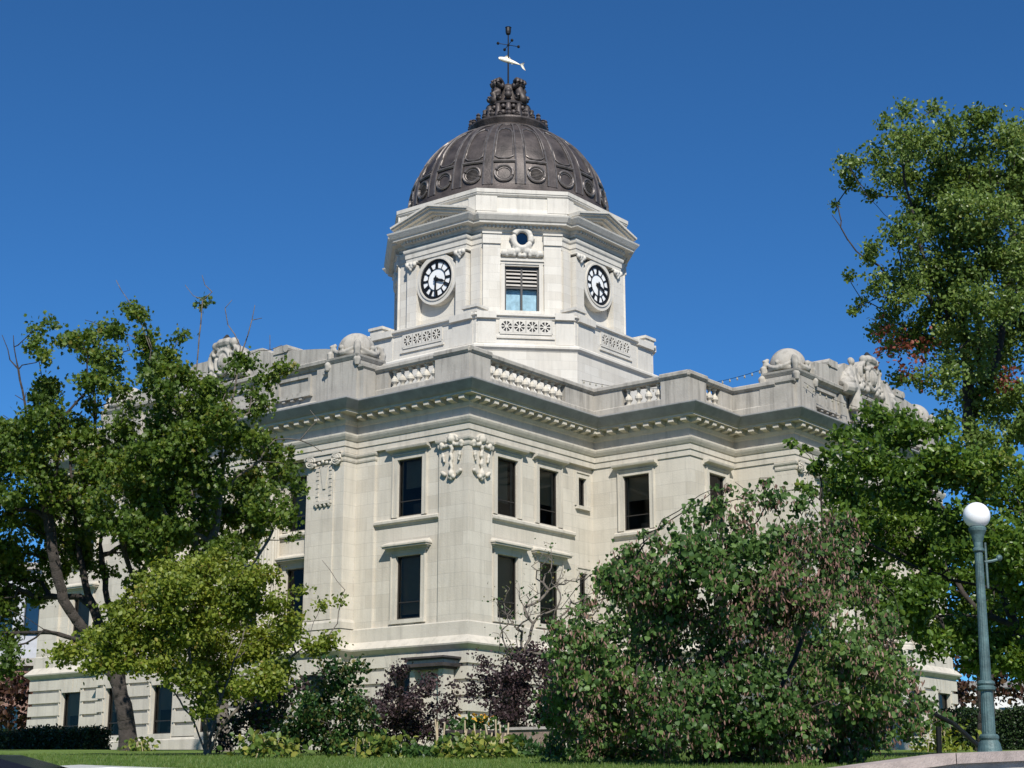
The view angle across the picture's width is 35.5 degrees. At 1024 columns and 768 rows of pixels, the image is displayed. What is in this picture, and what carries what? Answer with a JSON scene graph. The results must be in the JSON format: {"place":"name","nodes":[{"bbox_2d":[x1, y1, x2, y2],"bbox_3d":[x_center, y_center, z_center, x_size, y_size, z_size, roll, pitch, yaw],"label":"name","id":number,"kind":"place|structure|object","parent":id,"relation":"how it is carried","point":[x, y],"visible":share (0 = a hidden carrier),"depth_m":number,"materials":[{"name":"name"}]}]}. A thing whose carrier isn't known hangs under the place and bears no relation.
{"place":"outdoors","nodes":[
{"label":"outdoors","id":0,"kind":"place"},
{"bbox_2d":[0,562,41,657],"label":"background building","id":1,"kind":"structure","parent":0,"point":[33,616],"depth_m":120.89,"materials":[{"name":"concrete"}]},
{"bbox_2d":[0,600,12,634],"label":"window","id":2,"kind":"structure","parent":1,"relation":"in","point":[7,625],"depth_m":120.99,"materials":[{"name":"blue glass"}]},
{"bbox_2d":[25,597,38,635],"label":"window","id":3,"kind":"structure","parent":1,"relation":"in","point":[33,615],"depth_m":121.13,"materials":[{"name":"blue glass"}]},
{"bbox_2d":[0,755,66,767],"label":"parked car","id":4,"kind":"object","parent":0,"point":[14,761],"visible":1,"depth_m":10.83,"materials":[{"name":"black paint"}]},
{"bbox_2d":[0,750,1018,767],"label":"lawn","id":5,"kind":"structure","parent":0,"point":[88,752],"depth_m":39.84,"materials":[{"name":"green plant"}]},
{"bbox_2d":[0,668,32,730],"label":"russet tree","id":6,"kind":"object","parent":5,"relation":"on","point":[12,691],"visible":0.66,"depth_m":97.55,"materials":[{"name":"red plant"}]},
{"bbox_2d":[0,723,113,749],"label":"hedge","id":7,"kind":"object","parent":5,"relation":"on","point":[54,737],"visible":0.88,"depth_m":62.61,"materials":[{"name":"green plant"}]},
{"bbox_2d":[0,310,190,750],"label":"maple tree","id":8,"kind":"object","parent":5,"relation":"on","point":[61,494],"visible":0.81,"depth_m":54.97,"materials":[{"name":"green plant"}]},
{"bbox_2d":[116,736,160,750],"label":"hosta plant","id":9,"kind":"object","parent":5,"relation":"on","point":[138,745],"visible":0.88,"depth_m":53.83,"materials":[{"name":"green plant"}]},
{"bbox_2d":[37,544,353,754],"bbox_3d":[-8.593,7.411,44.023,8.378,5.688,7.059,-11,-18,37],"label":"dogwood tree","id":10,"kind":"object","parent":5,"relation":"on","point":[167,599],"visible":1,"depth_m":42.22,"materials":[{"name":"green plant"}]},
{"bbox_2d":[90,276,321,751],"bbox_3d":[-9.908,4.016,52.088,6.690,15.738,8.274,-11,-18,37],"label":"maple tree","id":11,"kind":"object","parent":5,"relation":"on","point":[179,452],"visible":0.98,"depth_m":51.96,"materials":[{"name":"green plant"}]},
{"bbox_2d":[217,727,312,758],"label":"hosta plant","id":12,"kind":"object","parent":5,"relation":"on","point":[271,744],"visible":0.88,"depth_m":38.52,"materials":[{"name":"green plant"}]},
{"bbox_2d":[210,664,337,752],"bbox_3d":[-7.075,9.746,47.941,4.216,2.749,2.192,6,-16,-22],"label":"shrub","id":13,"kind":"object","parent":5,"relation":"on","point":[254,717],"visible":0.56,"depth_m":47.44,"materials":[{"name":"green plant"}]},
{"bbox_2d":[264,653,389,755],"bbox_3d":[-4.871,8.671,43.032,3.034,2.766,3.246,9,-17,-32],"label":"shrub","id":14,"kind":"object","parent":5,"relation":"on","point":[319,711],"visible":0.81,"depth_m":42.89,"materials":[{"name":"green plant"}]},
{"bbox_2d":[326,728,434,757],"bbox_3d":[-3.308,8.931,39.452,2.803,0.841,2.358,-11,-18,37],"label":"hosta plant","id":15,"kind":"object","parent":5,"relation":"on","point":[369,738],"visible":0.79,"depth_m":39.06,"materials":[{"name":"green plant"}]},
{"bbox_2d":[341,658,462,745],"bbox_3d":[-3.265,9.843,48.820,4.028,2.891,3.313,-11,-18,37],"label":"shrub","id":16,"kind":"object","parent":5,"relation":"on","point":[404,718],"visible":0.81,"depth_m":48.81,"materials":[{"name":"purple plant"}]},
{"bbox_2d":[414,730,529,758],"bbox_3d":[-0.898,8.693,38.227,3.284,0.821,2.609,-11,-18,37],"label":"hosta plant","id":17,"kind":"object","parent":5,"relation":"on","point":[486,746],"visible":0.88,"depth_m":37.82,"materials":[{"name":"green plant"}]},
{"bbox_2d":[435,712,508,751],"bbox_3d":[-1.059,9.035,41.127,1.883,1.171,2.045,1,-15,-3],"label":"flower planter","id":18,"kind":"object","parent":5,"relation":"on","point":[475,724],"visible":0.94,"depth_m":40.74,"materials":[{"name":"green wood"}]},
{"bbox_2d":[24,26,961,749],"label":"courthouse","id":19,"kind":"structure","parent":5,"relation":"on","point":[470,434],"depth_m":66.53,"materials":[{"name":"stone"}]},
{"bbox_2d":[57,688,84,727],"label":"window","id":20,"kind":"structure","parent":19,"relation":"in","point":[74,702],"depth_m":73.41,"materials":[{"name":"glass"}]},
{"bbox_2d":[66,581,98,650],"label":"window","id":21,"kind":"structure","parent":19,"relation":"in","point":[76,588],"depth_m":74.42,"materials":[{"name":"stone"}]},
{"bbox_2d":[78,516,98,560],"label":"window","id":22,"kind":"structure","parent":19,"relation":"in","point":[92,541],"depth_m":74.50,"materials":[{"name":"stone"}]},
{"bbox_2d":[100,683,130,739],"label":"window","id":23,"kind":"structure","parent":19,"relation":"in","point":[116,730],"depth_m":70.45,"materials":[{"name":"stone"}]},
{"bbox_2d":[146,682,176,738],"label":"window","id":24,"kind":"structure","parent":19,"relation":"in","point":[166,697],"depth_m":68.55,"materials":[{"name":"glass"}]},
{"bbox_2d":[193,683,216,736],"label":"window","id":25,"kind":"structure","parent":19,"relation":"in","point":[196,722],"depth_m":66.56,"materials":[{"name":"stone"}]},
{"bbox_2d":[232,560,257,637],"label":"window","id":26,"kind":"structure","parent":19,"relation":"in","point":[256,562],"depth_m":67.37,"materials":[{"name":"glass"}]},
{"bbox_2d":[243,678,270,735],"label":"window","id":27,"kind":"structure","parent":19,"relation":"in","point":[247,678],"depth_m":64.96,"materials":[{"name":"glass"}]},
{"bbox_2d":[275,553,304,626],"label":"window","id":28,"kind":"structure","parent":19,"relation":"in","point":[294,561],"depth_m":66.11,"materials":[{"name":"stone"}]},
{"bbox_2d":[282,463,306,532],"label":"window","id":29,"kind":"structure","parent":19,"relation":"in","point":[302,503],"depth_m":66.85,"materials":[{"name":"glass"}]},
{"bbox_2d":[296,670,337,731],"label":"window","id":30,"kind":"structure","parent":19,"relation":"in","point":[298,673],"depth_m":63.27,"materials":[{"name":"glass"}]},
{"bbox_2d":[384,668,409,729],"bbox_3d":[-4.087,12.474,60.862,1.660,3.350,0.540,-11,-18,37],"label":"window","id":31,"kind":"structure","parent":19,"relation":"in","point":[406,681],"depth_m":61.40,"materials":[{"name":"white glass"}]},
{"bbox_2d":[380,537,431,624],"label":"window","id":32,"kind":"structure","parent":19,"relation":"in","point":[413,602],"depth_m":62.23,"materials":[{"name":"stone"}]},
{"bbox_2d":[385,442,431,517],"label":"window","id":33,"kind":"structure","parent":19,"relation":"in","point":[416,469],"depth_m":63.36,"materials":[{"name":"stone"}]},
{"bbox_2d":[466,665,521,726],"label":"window","id":34,"kind":"structure","parent":19,"relation":"in","point":[509,700],"depth_m":61.20,"materials":[{"name":"glass"}]},
{"bbox_2d":[493,442,529,518],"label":"window","id":35,"kind":"structure","parent":19,"relation":"in","point":[501,467],"depth_m":63.44,"materials":[{"name":"stone"}]},
{"bbox_2d":[490,537,532,625],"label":"window","id":36,"kind":"structure","parent":19,"relation":"in","point":[501,564],"depth_m":62.37,"materials":[{"name":"stone"}]},
{"bbox_2d":[500,258,543,313],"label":"tower window","id":37,"kind":"structure","parent":19,"relation":"in","point":[521,287],"depth_m":81.44,"materials":[{"name":"stone"}]},
{"bbox_2d":[532,453,569,527],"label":"window","id":38,"kind":"structure","parent":19,"relation":"in","point":[543,511],"depth_m":65.53,"materials":[{"name":"stone"}]},
{"bbox_2d":[531,546,573,629],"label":"window","id":39,"kind":"structure","parent":19,"relation":"in","point":[559,557],"depth_m":64.46,"materials":[{"name":"stone"}]},
{"bbox_2d":[574,471,590,511],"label":"window","id":40,"kind":"structure","parent":19,"relation":"in","point":[577,474],"depth_m":67.15,"materials":[{"name":"stone"}]},
{"bbox_2d":[575,566,591,614],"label":"window","id":41,"kind":"structure","parent":19,"relation":"in","point":[578,569],"depth_m":66.16,"materials":[{"name":"stone"}]},
{"bbox_2d":[611,459,657,531],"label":"window","id":42,"kind":"structure","parent":19,"relation":"in","point":[641,488],"depth_m":66.55,"materials":[{"name":"stone"}]},
{"bbox_2d":[609,551,660,630],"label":"window","id":43,"kind":"structure","parent":19,"relation":"in","point":[610,558],"depth_m":65.45,"materials":[{"name":"stone"}]},
{"bbox_2d":[582,370,760,391],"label":"light string","id":44,"kind":"object","parent":19,"relation":"attached to","point":[660,388],"visible":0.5,"depth_m":71.31,"materials":[{"name":"white plastic"}]},
{"bbox_2d":[702,459,735,532],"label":"window","id":45,"kind":"structure","parent":19,"relation":"in","point":[712,466],"depth_m":66.55,"materials":[{"name":"stone"}]},
{"bbox_2d":[709,563,735,630],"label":"window","id":46,"kind":"structure","parent":19,"relation":"in","point":[720,598],"depth_m":65.52,"materials":[{"name":"stone"}]},
{"bbox_2d":[819,474,830,531],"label":"window","id":47,"kind":"structure","parent":19,"relation":"in","point":[822,474],"depth_m":69.01,"materials":[{"name":"stone"}]},
{"bbox_2d":[824,584,834,631],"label":"window","id":48,"kind":"structure","parent":19,"relation":"in","point":[833,618],"depth_m":67.80,"materials":[{"name":"stone"}]},
{"bbox_2d":[804,382,856,409],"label":"light string","id":49,"kind":"object","parent":19,"relation":"attached to","point":[838,403],"visible":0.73,"depth_m":68.84,"materials":[{"name":"white plastic"}]},
{"bbox_2d":[853,571,863,630],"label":"window","id":50,"kind":"structure","parent":19,"relation":"in","point":[861,571],"depth_m":69.95,"materials":[{"name":"stone"}]},
{"bbox_2d":[907,687,928,741],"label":"window","id":51,"kind":"structure","parent":19,"relation":"in","point":[924,687],"depth_m":71.82,"materials":[{"name":"stone"}]},
{"bbox_2d":[935,689,952,710],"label":"window","id":52,"kind":"structure","parent":19,"relation":"in","point":[945,695],"depth_m":74.30,"materials":[{"name":"glass"}]},
{"bbox_2d":[350,732,649,757],"bbox_3d":[-0.108,9.349,40.997,8.232,0.836,4.324,0,-15,0],"label":"ground cover","id":53,"kind":"object","parent":5,"relation":"on","point":[414,748],"visible":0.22,"depth_m":39.16,"materials":[{"name":"green plant"}]},
{"bbox_2d":[458,635,590,742],"bbox_3d":[0.702,9.537,49.111,4.910,3.664,3.152,-1,-15,4],"label":"shrub","id":54,"kind":"object","parent":5,"relation":"on","point":[506,712],"visible":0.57,"depth_m":48.98,"materials":[{"name":"purple plant"}]},
{"bbox_2d":[498,726,565,746],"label":"garden wall","id":55,"kind":"structure","parent":5,"relation":"on","point":[527,731],"depth_m":46.59,"materials":[{"name":"brown stone"}]},
{"bbox_2d":[478,538,609,724],"bbox_3d":[1.073,7.996,49.388,4.268,6.677,3.571,0,-15,-1],"label":"bare tree","id":56,"kind":"object","parent":5,"relation":"on","point":[527,615],"visible":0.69,"depth_m":49.49,"materials":[{"name":"grey plant"}]},
{"bbox_2d":[526,476,959,765],"bbox_3d":[4.674,4.832,32.643,8.765,5.987,7.900,-1,-15,3],"label":"redbud tree","id":57,"kind":"object","parent":5,"relation":"on","point":[583,699],"visible":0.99,"depth_m":30.34,"materials":[{"name":"green plant"}]},
{"bbox_2d":[782,394,1023,689],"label":"green tree","id":58,"kind":"object","parent":5,"relation":"on","point":[944,535],"visible":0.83,"depth_m":39.97,"materials":[{"name":"green plant"}]},
{"bbox_2d":[827,96,1023,750],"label":"tall tree","id":59,"kind":"object","parent":5,"relation":"on","point":[954,201],"visible":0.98,"depth_m":52.93,"materials":[{"name":"green plant"}]},
{"bbox_2d":[890,718,981,751],"bbox_3d":[13.828,11.457,51.941,3.216,1.229,2.804,-11,-18,37],"label":"hosta plant","id":60,"kind":"object","parent":5,"relation":"on","point":[948,743],"visible":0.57,"depth_m":51.92,"materials":[{"name":"green plant"}]},
{"bbox_2d":[934,713,978,753],"bbox_3d":[8.107,6.412,28.483,0.392,1.312,4.094,0,-15,1],"label":"handrail","id":61,"kind":"object","parent":5,"relation":"on","point":[966,735],"visible":0.64,"depth_m":29.92,"materials":[{"name":"black metal"}]},
{"bbox_2d":[931,702,1023,749],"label":"hedge","id":62,"kind":"object","parent":5,"relation":"on","point":[1009,725],"visible":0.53,"depth_m":63.48,"materials":[{"name":"green plant"}]},
{"bbox_2d":[963,502,1001,751],"bbox_3d":[7.127,3.840,24.128,0.554,4.170,0.520,-10,-18,37],"label":"street lamp","id":63,"kind":"object","parent":5,"relation":"on","point":[976,516],"visible":0.98,"depth_m":24.14,"materials":[{"name":"metal"}]},
{"bbox_2d":[953,655,1023,708],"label":"russet tree","id":64,"kind":"object","parent":5,"relation":"on","point":[965,697],"visible":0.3,"depth_m":97.01,"materials":[{"name":"brown plant"}]},
{"bbox_2d":[0,0,1023,680],"label":"sky","id":65,"kind":"structure","parent":0,"point":[269,152],"materials":[{"name":"blue"}]},
{"bbox_2d":[957,681,1023,709],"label":"background building","id":66,"kind":"structure","parent":0,"point":[1005,704],"depth_m":131.16,"materials":[{"name":"white"}]},
{"label":"ground","id":67,"kind":"structure","parent":0,"visible":0},
{"bbox_2d":[0,658,33,730],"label":"background building","id":68,"kind":"structure","parent":67,"relation":"on","point":[27,666],"depth_m":105.20,"materials":[{"name":"white brick"}]},
{"bbox_2d":[2,707,17,730],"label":"window","id":69,"kind":"structure","parent":68,"relation":"in","point":[16,716],"depth_m":105.13,"materials":[{"name":"blue glass"}]},
{"bbox_2d":[830,750,1023,767],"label":"retaining wall","id":70,"kind":"structure","parent":67,"relation":"on","point":[1003,759],"depth_m":21.76,"materials":[{"name":"concrete"}]},
{"label":"street","id":71,"kind":"structure","parent":0,"visible":0},
{"bbox_2d":[63,765,158,767],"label":"parked car","id":72,"kind":"object","parent":71,"relation":"on","point":[84,766],"visible":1,"depth_m":13.44,"materials":[{"name":"paint"}]}
]}

